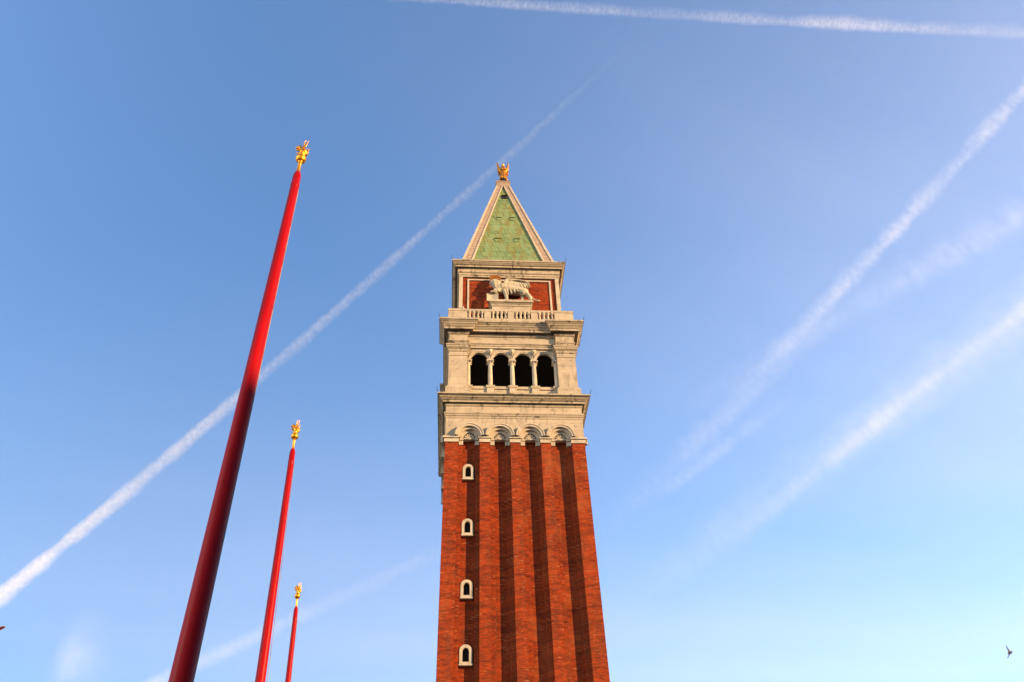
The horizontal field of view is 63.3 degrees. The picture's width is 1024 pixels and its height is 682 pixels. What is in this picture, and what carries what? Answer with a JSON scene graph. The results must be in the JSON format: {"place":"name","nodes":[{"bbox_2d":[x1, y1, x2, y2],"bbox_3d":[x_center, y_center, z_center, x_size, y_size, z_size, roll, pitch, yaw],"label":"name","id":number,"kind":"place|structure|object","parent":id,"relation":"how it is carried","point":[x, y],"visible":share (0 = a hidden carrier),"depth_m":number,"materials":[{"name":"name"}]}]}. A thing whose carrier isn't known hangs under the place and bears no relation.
{"place":"outdoors","nodes":[
{"label":"outdoors","id":0,"kind":"place"},
{"bbox_2d":[168,141,309,681],"bbox_3d":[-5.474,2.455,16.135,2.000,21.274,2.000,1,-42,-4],"label":"flagpole","id":1,"kind":"object","parent":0,"point":[186,657],"visible":1,"depth_m":15.82,"materials":[{"name":"red metal"}]},
{"bbox_2d":[255,421,300,681],"bbox_3d":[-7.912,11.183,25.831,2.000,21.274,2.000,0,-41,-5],"label":"flagpole","id":2,"kind":"object","parent":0,"point":[261,671],"visible":1,"depth_m":28.47,"materials":[{"name":"red metal"}]},
{"bbox_2d":[285,584,301,681],"bbox_3d":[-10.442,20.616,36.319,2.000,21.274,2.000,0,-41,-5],"label":"flagpole","id":3,"kind":"object","parent":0,"point":[291,646],"visible":1,"depth_m":41.27,"materials":[{"name":"red metal"}]},
{"bbox_2d":[0,0,1023,681],"label":"sky","id":4,"kind":"structure","parent":0,"point":[789,234],"materials":[{"name":"blue"}]},
{"bbox_2d":[436,180,609,681],"bbox_3d":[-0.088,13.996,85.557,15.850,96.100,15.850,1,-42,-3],"label":"bell tower","id":5,"kind":"structure","parent":0,"point":[520,600],"depth_m":77.97,"materials":[{"name":"brick"}]},
{"bbox_2d":[459,644,472,666],"bbox_3d":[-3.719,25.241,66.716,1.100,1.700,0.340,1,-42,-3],"label":"window","id":6,"kind":"structure","parent":5,"relation":"in","point":[465,652],"depth_m":66.68,"materials":[{"name":"stone"}]},
{"bbox_2d":[460,580,472,599],"bbox_3d":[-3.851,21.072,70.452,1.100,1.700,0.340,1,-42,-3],"label":"window","id":7,"kind":"structure","parent":5,"relation":"in","point":[466,593],"depth_m":70.41,"materials":[{"name":"stone"}]},
{"bbox_2d":[461,519,473,536],"bbox_3d":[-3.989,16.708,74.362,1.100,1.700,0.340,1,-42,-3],"label":"window","id":8,"kind":"structure","parent":5,"relation":"in","point":[467,524],"depth_m":74.33,"materials":[{"name":"stone"}]},
{"bbox_2d":[462,464,473,480],"bbox_3d":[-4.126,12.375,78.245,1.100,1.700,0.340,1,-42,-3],"label":"window","id":9,"kind":"structure","parent":5,"relation":"in","point":[468,470],"depth_m":78.21,"materials":[{"name":"stone"}]},
{"bbox_2d":[496,163,508,180],"bbox_3d":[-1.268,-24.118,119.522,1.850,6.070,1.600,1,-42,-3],"label":"angel statue","id":10,"kind":"object","parent":5,"relation":"on","point":[502,170],"visible":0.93,"depth_m":119.55,"materials":[{"name":"gold metal"}]},
{"bbox_2d":[487,275,539,301],"bbox_3d":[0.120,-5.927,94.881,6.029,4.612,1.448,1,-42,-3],"label":"lion statue","id":11,"kind":"object","parent":5,"relation":"on","point":[507,287],"visible":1,"depth_m":94.38,"materials":[{"name":"stone"}]}
]}

